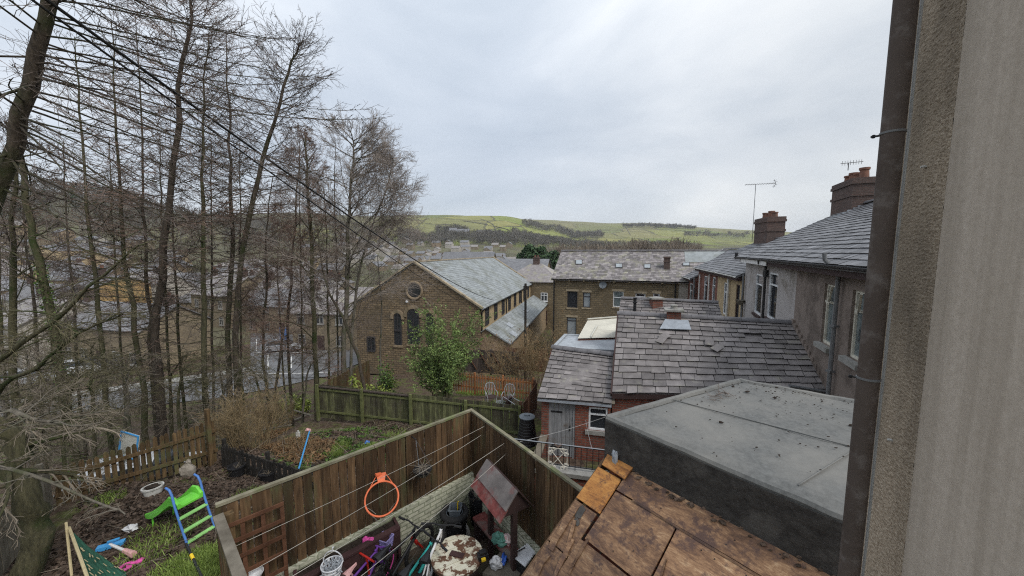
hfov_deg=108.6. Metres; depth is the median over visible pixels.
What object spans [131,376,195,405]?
brush
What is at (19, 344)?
bare tree
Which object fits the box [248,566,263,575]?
white bowl
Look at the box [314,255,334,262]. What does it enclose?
stone house
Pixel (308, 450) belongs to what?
bracken
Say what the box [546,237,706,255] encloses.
wood
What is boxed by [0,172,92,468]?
alder tree
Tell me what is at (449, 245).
stone house
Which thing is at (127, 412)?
bare tree
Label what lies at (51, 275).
stone house
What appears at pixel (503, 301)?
window
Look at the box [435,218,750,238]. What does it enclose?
wood
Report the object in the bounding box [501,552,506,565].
wrapper
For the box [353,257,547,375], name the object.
chapel
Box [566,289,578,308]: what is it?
window
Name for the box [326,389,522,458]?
grass
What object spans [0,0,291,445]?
larch tree
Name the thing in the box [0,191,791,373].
hills
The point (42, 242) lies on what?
stone house
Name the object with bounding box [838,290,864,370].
window
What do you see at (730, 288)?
terrace house
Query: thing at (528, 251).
evergreen tree
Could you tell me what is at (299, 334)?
window
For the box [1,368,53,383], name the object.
parked car
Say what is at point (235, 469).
plant pot
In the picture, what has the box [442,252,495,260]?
stone house
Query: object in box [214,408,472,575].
wooden fence
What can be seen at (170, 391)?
alder tree
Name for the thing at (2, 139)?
alder tree
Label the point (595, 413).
window
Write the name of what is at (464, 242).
stone house
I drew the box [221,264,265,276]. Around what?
stone house
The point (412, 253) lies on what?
stone house
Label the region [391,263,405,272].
stone house
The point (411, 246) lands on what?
stone house
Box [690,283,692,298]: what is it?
window
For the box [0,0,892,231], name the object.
sky
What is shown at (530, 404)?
wooden fence
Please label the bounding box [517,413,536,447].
compost bin
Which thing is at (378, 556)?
bicycle
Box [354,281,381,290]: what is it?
stone house
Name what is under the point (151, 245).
stone house
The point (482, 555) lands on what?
battery charger
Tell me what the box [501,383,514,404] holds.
garden chair
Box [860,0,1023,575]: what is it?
house wall
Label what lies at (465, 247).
stone house
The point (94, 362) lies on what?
parked car
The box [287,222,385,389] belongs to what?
alder tree
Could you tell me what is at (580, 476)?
brick wall
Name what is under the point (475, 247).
stone house
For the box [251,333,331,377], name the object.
car park
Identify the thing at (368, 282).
scrub
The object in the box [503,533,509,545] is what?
crisp packet
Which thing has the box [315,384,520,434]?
wooden fence
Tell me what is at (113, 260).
stone house
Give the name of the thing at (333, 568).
laundry basket
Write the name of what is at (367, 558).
scooter
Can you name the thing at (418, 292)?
round window
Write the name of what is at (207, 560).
grass
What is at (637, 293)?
window
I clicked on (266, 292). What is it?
birch tree
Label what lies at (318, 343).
door
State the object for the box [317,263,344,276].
stone house
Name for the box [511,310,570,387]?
bare shrub
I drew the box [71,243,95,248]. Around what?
stone house
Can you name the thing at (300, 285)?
alder tree
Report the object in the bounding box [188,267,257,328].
stone house
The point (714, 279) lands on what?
window
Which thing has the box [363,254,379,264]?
stone house
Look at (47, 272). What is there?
stone house
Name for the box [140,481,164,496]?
plant pot
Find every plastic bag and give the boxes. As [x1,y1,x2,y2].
[489,555,502,570]
[491,531,506,547]
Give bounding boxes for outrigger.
[610,304,825,412]
[619,296,721,315]
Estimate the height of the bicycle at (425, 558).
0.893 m
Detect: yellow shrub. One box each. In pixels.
[278,394,312,413]
[349,373,400,397]
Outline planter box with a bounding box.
[293,517,400,575]
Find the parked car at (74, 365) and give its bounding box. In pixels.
[65,359,100,372]
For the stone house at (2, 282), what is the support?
on the hills
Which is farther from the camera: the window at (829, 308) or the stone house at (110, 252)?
the stone house at (110, 252)
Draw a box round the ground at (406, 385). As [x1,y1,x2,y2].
[0,329,599,575]
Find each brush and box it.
[0,403,74,443]
[0,426,116,503]
[11,378,97,411]
[38,410,140,457]
[39,385,117,426]
[82,384,150,423]
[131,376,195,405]
[138,392,210,432]
[167,398,253,428]
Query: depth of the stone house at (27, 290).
58.08 m
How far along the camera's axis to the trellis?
4.58 m
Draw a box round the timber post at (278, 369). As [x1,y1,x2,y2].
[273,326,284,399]
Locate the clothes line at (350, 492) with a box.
[236,428,480,545]
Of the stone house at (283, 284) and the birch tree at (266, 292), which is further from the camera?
the stone house at (283, 284)
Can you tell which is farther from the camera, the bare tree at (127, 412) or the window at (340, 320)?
the window at (340, 320)
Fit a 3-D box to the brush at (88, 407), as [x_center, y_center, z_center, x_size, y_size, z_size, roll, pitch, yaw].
[-27.296,7.532,23.357,4.706,2.616,5.347,-2,6,-16]
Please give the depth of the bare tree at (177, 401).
12.46 m
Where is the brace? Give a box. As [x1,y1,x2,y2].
[467,352,516,372]
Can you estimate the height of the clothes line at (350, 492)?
0.257 m
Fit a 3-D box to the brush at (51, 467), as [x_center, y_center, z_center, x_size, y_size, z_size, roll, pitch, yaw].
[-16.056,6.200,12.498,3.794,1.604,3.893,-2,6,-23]
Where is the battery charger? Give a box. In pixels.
[477,548,488,561]
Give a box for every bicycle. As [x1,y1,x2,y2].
[343,531,394,575]
[371,515,433,575]
[397,525,448,575]
[416,520,461,575]
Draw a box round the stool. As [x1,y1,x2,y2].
[320,566,345,575]
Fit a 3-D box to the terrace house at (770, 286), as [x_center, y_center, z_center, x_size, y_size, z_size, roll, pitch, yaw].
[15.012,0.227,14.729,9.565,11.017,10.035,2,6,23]
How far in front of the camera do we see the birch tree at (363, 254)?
19.52 m
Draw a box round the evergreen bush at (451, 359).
[399,298,501,397]
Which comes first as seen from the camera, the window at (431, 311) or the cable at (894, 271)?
the cable at (894, 271)
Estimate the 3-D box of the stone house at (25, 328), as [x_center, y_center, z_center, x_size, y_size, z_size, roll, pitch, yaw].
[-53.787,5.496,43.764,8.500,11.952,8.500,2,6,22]
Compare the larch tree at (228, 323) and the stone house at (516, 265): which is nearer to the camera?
the larch tree at (228, 323)
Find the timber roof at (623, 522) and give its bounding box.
[521,454,829,575]
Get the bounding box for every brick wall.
[275,472,473,575]
[470,477,539,554]
[551,463,606,486]
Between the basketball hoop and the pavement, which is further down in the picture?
the basketball hoop
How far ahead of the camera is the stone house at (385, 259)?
282.57 m
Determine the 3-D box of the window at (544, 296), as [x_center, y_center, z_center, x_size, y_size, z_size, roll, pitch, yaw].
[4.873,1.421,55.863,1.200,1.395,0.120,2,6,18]
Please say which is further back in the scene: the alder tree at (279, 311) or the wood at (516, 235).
the wood at (516, 235)
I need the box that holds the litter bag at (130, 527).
[121,523,137,532]
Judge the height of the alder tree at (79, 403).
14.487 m
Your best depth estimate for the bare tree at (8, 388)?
7.98 m
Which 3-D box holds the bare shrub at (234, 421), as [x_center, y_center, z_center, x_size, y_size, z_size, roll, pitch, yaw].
[-7.694,3.715,10.544,2.378,2.065,2.740,0,6,0]
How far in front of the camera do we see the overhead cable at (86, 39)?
6.06 m
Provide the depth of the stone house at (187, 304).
70.05 m
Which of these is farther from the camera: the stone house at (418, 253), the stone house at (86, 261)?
the stone house at (418, 253)
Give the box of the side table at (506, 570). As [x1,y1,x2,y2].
[483,547,520,575]
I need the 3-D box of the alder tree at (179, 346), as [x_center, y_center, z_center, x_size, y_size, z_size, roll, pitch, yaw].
[-15.966,0.943,17.012,5.675,14.516,4.903,4,7,37]
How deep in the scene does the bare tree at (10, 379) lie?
5.94 m
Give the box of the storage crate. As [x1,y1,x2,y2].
[515,543,534,573]
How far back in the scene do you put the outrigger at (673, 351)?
11.07 m
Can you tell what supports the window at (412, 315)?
in the chapel
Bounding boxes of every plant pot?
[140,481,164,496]
[227,462,245,477]
[258,467,276,482]
[468,486,481,526]
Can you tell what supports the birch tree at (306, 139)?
on the ground at (406, 385)
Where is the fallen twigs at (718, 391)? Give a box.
[707,383,730,401]
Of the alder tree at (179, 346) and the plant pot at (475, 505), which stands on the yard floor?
the plant pot at (475, 505)
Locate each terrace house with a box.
[683,248,739,299]
[692,211,786,302]
[712,260,745,316]
[734,167,875,319]
[781,226,870,398]
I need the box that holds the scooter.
[359,552,374,574]
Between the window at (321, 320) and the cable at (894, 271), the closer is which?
the cable at (894, 271)
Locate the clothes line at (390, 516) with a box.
[293,444,502,575]
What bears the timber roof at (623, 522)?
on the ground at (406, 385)
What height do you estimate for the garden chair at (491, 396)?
1.016 m
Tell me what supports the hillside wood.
on the hills
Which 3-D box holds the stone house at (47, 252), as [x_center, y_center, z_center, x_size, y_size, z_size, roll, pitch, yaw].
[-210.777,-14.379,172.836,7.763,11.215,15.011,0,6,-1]
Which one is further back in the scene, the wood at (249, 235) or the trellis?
the wood at (249, 235)
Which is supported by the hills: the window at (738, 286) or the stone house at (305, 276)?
the stone house at (305, 276)
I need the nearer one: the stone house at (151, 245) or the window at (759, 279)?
the window at (759, 279)
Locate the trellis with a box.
[219,501,288,575]
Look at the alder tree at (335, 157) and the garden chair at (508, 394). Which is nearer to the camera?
the garden chair at (508, 394)
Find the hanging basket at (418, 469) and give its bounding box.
[410,436,431,479]
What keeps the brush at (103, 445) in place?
on the ground at (406, 385)
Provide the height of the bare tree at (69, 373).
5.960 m
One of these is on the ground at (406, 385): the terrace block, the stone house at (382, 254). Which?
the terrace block
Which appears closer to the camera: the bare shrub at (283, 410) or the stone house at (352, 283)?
the bare shrub at (283, 410)
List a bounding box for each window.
[219,317,223,325]
[298,334,305,345]
[317,315,323,324]
[335,315,342,325]
[336,336,340,346]
[367,336,375,351]
[390,310,404,347]
[403,305,421,346]
[405,281,422,299]
[422,310,436,346]
[485,307,488,325]
[494,303,497,319]
[502,299,504,314]
[508,296,510,309]
[541,293,547,301]
[565,315,577,333]
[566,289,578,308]
[582,290,591,308]
[585,407,607,435]
[612,289,624,308]
[634,291,646,299]
[652,291,660,296]
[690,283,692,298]
[704,276,707,299]
[712,277,715,299]
[721,283,726,315]
[735,284,739,316]
[751,274,762,317]
[764,272,777,318]
[813,284,834,353]
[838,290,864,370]
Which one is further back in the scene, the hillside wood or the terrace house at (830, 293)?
the hillside wood
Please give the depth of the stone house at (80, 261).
109.55 m
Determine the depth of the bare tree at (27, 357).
10.33 m
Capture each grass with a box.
[85,485,271,575]
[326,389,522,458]
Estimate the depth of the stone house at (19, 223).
257.41 m
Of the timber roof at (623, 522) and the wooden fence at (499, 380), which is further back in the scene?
the wooden fence at (499, 380)
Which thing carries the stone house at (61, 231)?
on the hills
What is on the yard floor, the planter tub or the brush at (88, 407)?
the planter tub
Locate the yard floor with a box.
[376,514,499,575]
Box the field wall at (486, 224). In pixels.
[464,221,512,231]
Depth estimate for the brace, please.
22.57 m
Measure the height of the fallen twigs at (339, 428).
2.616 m
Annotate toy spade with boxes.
[108,543,136,557]
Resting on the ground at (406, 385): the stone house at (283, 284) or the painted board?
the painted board
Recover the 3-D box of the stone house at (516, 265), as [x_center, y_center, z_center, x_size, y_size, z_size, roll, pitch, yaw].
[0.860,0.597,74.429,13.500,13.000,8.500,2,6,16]
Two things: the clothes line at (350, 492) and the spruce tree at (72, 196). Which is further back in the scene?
the spruce tree at (72, 196)
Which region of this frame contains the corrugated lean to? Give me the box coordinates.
[578,316,616,340]
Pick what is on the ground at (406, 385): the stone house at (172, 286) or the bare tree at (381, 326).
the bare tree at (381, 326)
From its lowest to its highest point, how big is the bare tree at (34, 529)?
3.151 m
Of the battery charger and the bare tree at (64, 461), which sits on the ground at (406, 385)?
the bare tree at (64, 461)
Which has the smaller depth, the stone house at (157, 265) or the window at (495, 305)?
the window at (495, 305)
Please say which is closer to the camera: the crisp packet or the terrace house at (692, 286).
the crisp packet
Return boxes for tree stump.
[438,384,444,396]
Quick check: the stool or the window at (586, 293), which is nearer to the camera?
the stool
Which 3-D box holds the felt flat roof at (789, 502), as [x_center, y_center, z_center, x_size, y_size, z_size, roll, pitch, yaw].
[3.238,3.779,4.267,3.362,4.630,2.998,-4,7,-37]
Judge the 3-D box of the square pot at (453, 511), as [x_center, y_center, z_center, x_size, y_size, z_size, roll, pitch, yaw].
[-0.968,3.893,6.311,0.223,0.316,0.223,0,6,0]
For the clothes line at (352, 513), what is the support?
attached to the wooden fence at (549, 492)
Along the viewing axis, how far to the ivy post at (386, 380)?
18.34 m
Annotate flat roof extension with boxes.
[554,334,614,429]
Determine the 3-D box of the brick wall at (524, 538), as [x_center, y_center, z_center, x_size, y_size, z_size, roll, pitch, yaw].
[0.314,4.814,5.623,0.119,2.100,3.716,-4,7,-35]
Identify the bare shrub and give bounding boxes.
[184,373,294,449]
[267,396,301,429]
[463,325,551,387]
[469,332,514,374]
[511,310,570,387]
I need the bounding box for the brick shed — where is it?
[537,345,614,461]
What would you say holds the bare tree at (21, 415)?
on the ground at (406, 385)
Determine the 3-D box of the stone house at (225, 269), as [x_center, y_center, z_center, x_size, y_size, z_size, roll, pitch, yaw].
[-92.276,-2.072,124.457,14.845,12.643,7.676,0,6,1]
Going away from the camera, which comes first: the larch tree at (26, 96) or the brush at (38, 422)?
the larch tree at (26, 96)
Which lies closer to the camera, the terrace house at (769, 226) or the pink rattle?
the pink rattle
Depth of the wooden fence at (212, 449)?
8.46 m
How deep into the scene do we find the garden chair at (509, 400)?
15.82 m
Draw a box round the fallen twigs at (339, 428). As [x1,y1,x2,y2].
[41,418,491,575]
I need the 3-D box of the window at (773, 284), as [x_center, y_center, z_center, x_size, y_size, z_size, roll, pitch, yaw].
[10.155,0.386,14.398,0.677,1.947,1.382,0,6,0]
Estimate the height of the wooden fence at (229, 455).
0.912 m
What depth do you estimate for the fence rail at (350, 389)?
15.36 m
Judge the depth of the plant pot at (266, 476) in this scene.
8.80 m
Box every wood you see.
[0,184,420,253]
[10,178,279,228]
[395,227,689,247]
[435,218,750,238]
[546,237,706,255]
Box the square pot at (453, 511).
[448,502,462,516]
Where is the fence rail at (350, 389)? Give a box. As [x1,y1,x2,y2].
[318,386,408,396]
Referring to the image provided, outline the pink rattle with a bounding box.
[119,557,143,570]
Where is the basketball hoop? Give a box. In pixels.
[364,472,398,522]
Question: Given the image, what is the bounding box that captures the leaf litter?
[5,413,432,575]
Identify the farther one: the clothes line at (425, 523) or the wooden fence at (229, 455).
the wooden fence at (229, 455)
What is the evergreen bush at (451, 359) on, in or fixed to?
on the ground at (406, 385)
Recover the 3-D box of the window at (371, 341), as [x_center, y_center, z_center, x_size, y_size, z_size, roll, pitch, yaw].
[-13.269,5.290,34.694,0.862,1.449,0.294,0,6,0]
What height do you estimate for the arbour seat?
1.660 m
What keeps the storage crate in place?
on the side table at (506, 570)
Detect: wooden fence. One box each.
[52,408,217,505]
[213,509,246,575]
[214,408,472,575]
[221,438,314,489]
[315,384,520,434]
[328,360,369,388]
[452,372,534,398]
[464,348,518,375]
[471,410,586,548]
[503,346,546,371]
[519,379,536,413]
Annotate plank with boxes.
[294,409,312,415]
[534,435,547,456]
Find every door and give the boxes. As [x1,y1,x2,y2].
[317,336,324,349]
[548,402,574,458]
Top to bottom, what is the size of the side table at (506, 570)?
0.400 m
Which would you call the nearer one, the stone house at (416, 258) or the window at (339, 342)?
the window at (339, 342)
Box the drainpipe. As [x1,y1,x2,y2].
[837,0,919,575]
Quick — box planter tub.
[440,503,468,537]
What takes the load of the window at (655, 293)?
in the terrace block
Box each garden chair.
[484,382,497,400]
[496,394,518,404]
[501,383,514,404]
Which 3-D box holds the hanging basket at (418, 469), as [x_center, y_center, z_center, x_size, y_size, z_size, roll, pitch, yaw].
[-1.479,2.773,5.964,0.385,0.616,0.495,-2,6,-16]
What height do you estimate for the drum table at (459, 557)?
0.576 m
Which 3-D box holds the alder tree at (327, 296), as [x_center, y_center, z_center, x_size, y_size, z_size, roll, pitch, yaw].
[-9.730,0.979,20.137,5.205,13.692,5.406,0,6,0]
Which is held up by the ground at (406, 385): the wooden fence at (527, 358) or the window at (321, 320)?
the wooden fence at (527, 358)
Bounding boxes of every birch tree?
[209,169,319,426]
[221,100,442,373]
[224,124,351,419]
[304,144,428,387]
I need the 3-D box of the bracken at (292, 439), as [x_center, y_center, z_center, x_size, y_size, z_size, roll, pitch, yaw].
[-9.322,6.003,14.714,2.970,4.214,11.534,-5,8,-40]
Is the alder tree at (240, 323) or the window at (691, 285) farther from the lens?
the window at (691, 285)
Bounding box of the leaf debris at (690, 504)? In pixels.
[629,469,834,575]
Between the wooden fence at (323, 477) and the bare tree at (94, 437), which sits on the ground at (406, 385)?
the bare tree at (94, 437)
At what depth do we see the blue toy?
6.22 m
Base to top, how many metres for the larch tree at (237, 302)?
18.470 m
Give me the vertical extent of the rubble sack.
0.546 m
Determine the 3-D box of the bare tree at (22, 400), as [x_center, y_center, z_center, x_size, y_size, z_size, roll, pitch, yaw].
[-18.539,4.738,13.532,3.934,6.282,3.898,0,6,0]
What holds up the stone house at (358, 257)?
on the hills
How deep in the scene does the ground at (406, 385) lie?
16.28 m
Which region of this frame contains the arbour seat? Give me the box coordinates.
[471,459,534,574]
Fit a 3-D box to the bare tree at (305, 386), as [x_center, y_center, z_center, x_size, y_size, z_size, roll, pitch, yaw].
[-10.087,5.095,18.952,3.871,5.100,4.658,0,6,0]
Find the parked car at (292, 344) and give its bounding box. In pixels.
[265,339,300,352]
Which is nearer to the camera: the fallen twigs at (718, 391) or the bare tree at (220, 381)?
the fallen twigs at (718, 391)
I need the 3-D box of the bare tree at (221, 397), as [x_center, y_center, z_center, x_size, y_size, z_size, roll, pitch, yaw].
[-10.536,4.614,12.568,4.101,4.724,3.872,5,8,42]
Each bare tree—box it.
[0,238,160,362]
[0,305,148,416]
[0,323,125,493]
[0,338,84,462]
[0,343,119,457]
[0,349,182,506]
[0,352,103,474]
[0,362,134,491]
[0,366,126,460]
[0,367,140,505]
[0,396,129,575]
[0,440,125,525]
[29,334,177,472]
[52,347,259,492]
[55,335,173,431]
[101,347,215,453]
[138,352,268,477]
[177,349,271,436]
[182,344,297,443]
[197,349,298,441]
[274,337,346,422]
[367,255,390,384]
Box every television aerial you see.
[745,180,776,238]
[841,160,862,169]
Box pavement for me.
[9,350,333,401]
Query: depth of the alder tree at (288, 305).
20.73 m
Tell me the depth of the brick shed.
10.98 m
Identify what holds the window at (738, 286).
in the terrace house at (730, 288)
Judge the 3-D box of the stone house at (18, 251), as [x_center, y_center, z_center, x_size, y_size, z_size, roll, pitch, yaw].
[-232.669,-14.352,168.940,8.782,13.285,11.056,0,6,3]
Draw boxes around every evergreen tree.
[516,243,541,258]
[535,246,548,258]
[547,250,559,269]
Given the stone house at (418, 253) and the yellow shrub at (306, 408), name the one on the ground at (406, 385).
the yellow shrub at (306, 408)
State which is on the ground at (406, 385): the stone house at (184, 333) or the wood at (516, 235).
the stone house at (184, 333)
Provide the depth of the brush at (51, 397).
28.30 m
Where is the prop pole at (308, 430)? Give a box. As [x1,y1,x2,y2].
[298,428,310,468]
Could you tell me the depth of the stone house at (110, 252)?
168.84 m
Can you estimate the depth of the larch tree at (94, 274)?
12.35 m
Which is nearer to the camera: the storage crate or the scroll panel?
the storage crate
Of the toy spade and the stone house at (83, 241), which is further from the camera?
the stone house at (83, 241)
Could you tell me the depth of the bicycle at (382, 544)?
5.34 m
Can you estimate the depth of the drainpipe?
1.37 m
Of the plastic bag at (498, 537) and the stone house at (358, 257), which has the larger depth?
the stone house at (358, 257)
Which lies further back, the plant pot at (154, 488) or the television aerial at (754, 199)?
the television aerial at (754, 199)
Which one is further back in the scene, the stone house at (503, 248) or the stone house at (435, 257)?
the stone house at (503, 248)
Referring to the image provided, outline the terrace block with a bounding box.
[551,249,733,344]
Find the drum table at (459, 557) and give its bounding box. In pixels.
[431,535,481,575]
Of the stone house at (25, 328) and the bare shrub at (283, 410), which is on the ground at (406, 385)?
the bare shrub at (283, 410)
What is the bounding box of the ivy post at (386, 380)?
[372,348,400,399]
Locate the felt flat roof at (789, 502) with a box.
[604,378,853,575]
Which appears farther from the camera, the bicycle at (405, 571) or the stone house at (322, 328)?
the stone house at (322, 328)
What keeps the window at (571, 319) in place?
in the terrace block
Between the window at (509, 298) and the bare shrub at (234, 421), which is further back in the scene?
the window at (509, 298)
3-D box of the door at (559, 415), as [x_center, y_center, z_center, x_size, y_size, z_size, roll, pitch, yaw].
[1.485,4.216,10.984,0.829,1.717,0.090,1,6,12]
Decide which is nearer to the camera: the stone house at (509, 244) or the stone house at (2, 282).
the stone house at (2, 282)
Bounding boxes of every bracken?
[249,425,354,465]
[256,426,339,463]
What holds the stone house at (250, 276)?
on the hills
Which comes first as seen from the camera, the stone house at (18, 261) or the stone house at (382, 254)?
the stone house at (18, 261)
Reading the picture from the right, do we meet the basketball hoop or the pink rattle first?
the basketball hoop
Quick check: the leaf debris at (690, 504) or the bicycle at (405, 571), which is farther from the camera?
the bicycle at (405, 571)
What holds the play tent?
on the ground at (406, 385)
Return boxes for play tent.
[64,522,125,575]
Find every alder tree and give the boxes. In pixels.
[0,112,128,466]
[0,114,125,478]
[0,131,127,462]
[0,135,88,413]
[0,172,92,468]
[66,135,169,430]
[88,155,232,448]
[123,135,200,448]
[182,132,260,445]
[193,131,291,431]
[219,125,332,425]
[231,218,320,394]
[259,139,334,404]
[273,177,380,382]
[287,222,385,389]
[298,138,361,374]
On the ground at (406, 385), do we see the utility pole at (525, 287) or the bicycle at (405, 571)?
the utility pole at (525, 287)
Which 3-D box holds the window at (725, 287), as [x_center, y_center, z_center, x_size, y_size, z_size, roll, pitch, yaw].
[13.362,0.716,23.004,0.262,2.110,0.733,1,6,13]
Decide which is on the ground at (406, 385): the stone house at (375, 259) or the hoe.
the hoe
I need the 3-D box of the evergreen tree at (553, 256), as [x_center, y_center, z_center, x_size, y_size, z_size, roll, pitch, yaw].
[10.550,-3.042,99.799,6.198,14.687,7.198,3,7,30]
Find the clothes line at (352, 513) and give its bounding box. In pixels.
[251,435,480,571]
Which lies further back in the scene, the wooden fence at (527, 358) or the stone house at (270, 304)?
the stone house at (270, 304)
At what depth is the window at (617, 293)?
36.16 m
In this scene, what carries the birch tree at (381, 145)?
on the ground at (406, 385)
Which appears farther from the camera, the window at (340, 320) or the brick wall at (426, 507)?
the window at (340, 320)
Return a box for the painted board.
[118,431,141,478]
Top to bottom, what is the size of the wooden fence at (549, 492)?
1.468 m
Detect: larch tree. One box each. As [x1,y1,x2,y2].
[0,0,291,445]
[0,0,392,284]
[0,13,181,454]
[1,0,197,447]
[41,4,197,436]
[115,14,284,448]
[140,1,343,446]
[150,5,305,446]
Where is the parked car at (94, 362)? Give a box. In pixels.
[72,357,118,375]
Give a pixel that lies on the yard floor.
(483, 565)
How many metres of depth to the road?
33.85 m
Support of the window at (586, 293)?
in the terrace block
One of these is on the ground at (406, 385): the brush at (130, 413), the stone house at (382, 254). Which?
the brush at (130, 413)
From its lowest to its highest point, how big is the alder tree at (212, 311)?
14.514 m
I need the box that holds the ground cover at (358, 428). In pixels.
[262,425,452,469]
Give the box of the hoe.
[184,543,202,575]
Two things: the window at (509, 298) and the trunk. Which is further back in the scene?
the window at (509, 298)
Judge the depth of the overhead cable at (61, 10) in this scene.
6.32 m
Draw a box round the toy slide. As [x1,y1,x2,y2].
[145,473,214,544]
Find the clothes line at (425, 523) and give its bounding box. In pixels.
[361,459,499,575]
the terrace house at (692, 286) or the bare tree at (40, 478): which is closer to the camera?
the bare tree at (40, 478)
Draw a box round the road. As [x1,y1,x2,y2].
[0,347,357,415]
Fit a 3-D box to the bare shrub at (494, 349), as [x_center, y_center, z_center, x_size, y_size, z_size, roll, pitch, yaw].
[-1.335,4.466,25.552,3.670,2.942,3.951,-6,8,-44]
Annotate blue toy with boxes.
[95,537,125,551]
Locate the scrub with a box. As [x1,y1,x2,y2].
[23,247,508,286]
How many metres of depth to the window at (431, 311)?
33.10 m
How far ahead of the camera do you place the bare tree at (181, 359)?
16.51 m
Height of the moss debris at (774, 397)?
0.029 m
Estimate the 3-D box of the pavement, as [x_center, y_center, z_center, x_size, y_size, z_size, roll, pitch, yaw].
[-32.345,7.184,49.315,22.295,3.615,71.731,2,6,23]
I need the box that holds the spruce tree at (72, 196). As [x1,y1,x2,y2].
[69,183,79,206]
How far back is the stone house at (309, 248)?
275.48 m
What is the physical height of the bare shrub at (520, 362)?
3.534 m
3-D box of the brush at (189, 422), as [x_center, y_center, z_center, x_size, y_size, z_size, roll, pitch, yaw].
[-18.390,7.534,22.473,3.934,1.826,4.149,0,6,0]
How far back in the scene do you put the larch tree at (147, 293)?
14.20 m
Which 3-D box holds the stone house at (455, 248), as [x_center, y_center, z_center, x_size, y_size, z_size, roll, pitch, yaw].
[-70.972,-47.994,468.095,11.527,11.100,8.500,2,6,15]
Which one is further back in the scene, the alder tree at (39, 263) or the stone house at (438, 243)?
the stone house at (438, 243)
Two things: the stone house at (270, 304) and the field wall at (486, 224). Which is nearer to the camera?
the stone house at (270, 304)
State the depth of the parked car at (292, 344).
45.13 m
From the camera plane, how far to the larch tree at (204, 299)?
13.20 m
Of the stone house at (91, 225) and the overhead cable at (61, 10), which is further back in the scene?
the stone house at (91, 225)
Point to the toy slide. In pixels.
(192, 493)
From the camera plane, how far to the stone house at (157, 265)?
114.33 m
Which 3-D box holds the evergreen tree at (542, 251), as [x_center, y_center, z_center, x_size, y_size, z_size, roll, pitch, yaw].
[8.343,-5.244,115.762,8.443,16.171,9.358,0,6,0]
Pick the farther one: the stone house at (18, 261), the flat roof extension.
the stone house at (18, 261)
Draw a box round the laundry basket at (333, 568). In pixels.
[320,547,343,575]
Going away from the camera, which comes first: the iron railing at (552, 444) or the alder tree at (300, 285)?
the iron railing at (552, 444)
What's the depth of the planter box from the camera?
5.31 m
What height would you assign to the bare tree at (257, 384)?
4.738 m
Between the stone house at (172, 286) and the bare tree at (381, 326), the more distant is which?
the stone house at (172, 286)
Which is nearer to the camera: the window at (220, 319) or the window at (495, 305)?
the window at (495, 305)
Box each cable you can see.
[31,0,463,303]
[45,0,491,299]
[861,0,923,575]
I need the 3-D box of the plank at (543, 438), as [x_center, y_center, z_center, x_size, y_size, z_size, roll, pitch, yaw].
[0.841,4.814,10.632,0.219,0.704,1.806,2,6,15]
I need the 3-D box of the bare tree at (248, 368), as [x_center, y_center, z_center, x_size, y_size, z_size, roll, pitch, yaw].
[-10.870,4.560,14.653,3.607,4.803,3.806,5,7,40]
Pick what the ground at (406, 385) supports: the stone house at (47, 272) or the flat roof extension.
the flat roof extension
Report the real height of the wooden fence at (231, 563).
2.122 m
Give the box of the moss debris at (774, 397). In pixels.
[651,382,851,471]
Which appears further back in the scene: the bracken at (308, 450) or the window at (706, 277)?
the window at (706, 277)
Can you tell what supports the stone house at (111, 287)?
on the hills
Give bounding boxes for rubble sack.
[179,459,195,476]
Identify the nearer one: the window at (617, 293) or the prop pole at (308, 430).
the prop pole at (308, 430)
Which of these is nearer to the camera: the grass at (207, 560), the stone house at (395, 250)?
the grass at (207, 560)
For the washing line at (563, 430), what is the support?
attached to the iron railing at (552, 444)
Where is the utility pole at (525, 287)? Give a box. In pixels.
[523,283,527,378]
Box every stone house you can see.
[1,242,28,258]
[1,259,35,267]
[1,261,34,277]
[1,274,76,309]
[1,276,24,294]
[3,284,91,367]
[7,219,27,234]
[19,237,49,247]
[19,266,84,281]
[39,245,85,259]
[46,258,84,266]
[47,267,122,283]
[52,229,75,241]
[62,292,213,370]
[65,250,106,265]
[69,265,153,302]
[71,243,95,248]
[75,234,107,243]
[80,218,104,231]
[97,247,126,257]
[98,241,133,250]
[98,254,133,267]
[125,234,154,248]
[130,260,181,272]
[130,272,194,301]
[134,258,186,271]
[175,294,191,308]
[177,273,209,284]
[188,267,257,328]
[206,271,263,282]
[216,263,261,273]
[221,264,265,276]
[244,280,303,333]
[248,273,353,295]
[267,266,315,278]
[284,270,333,279]
[290,279,367,350]
[302,244,318,255]
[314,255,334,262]
[314,273,354,285]
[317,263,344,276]
[350,254,361,261]
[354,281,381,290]
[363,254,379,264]
[366,261,387,270]
[379,249,390,256]
[383,257,400,264]
[389,246,399,252]
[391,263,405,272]
[406,243,414,249]
[406,251,415,256]
[406,257,421,262]
[416,251,426,255]
[430,254,442,259]
[432,241,440,246]
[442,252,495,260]
[445,241,453,248]
[451,246,460,251]
[460,239,469,245]
[461,245,470,250]
[470,245,478,249]
[491,242,498,247]
[498,259,551,271]
[499,245,506,251]
[506,242,512,247]
[517,255,553,328]
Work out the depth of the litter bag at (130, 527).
6.55 m
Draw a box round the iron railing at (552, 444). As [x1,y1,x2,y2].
[514,438,608,471]
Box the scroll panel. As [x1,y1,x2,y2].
[548,447,568,469]
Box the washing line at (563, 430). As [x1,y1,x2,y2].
[520,417,603,447]
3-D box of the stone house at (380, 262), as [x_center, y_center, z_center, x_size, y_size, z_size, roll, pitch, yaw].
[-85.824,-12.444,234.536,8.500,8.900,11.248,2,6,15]
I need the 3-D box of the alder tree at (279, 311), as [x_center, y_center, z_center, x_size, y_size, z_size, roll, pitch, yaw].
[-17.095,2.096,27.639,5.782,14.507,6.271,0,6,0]

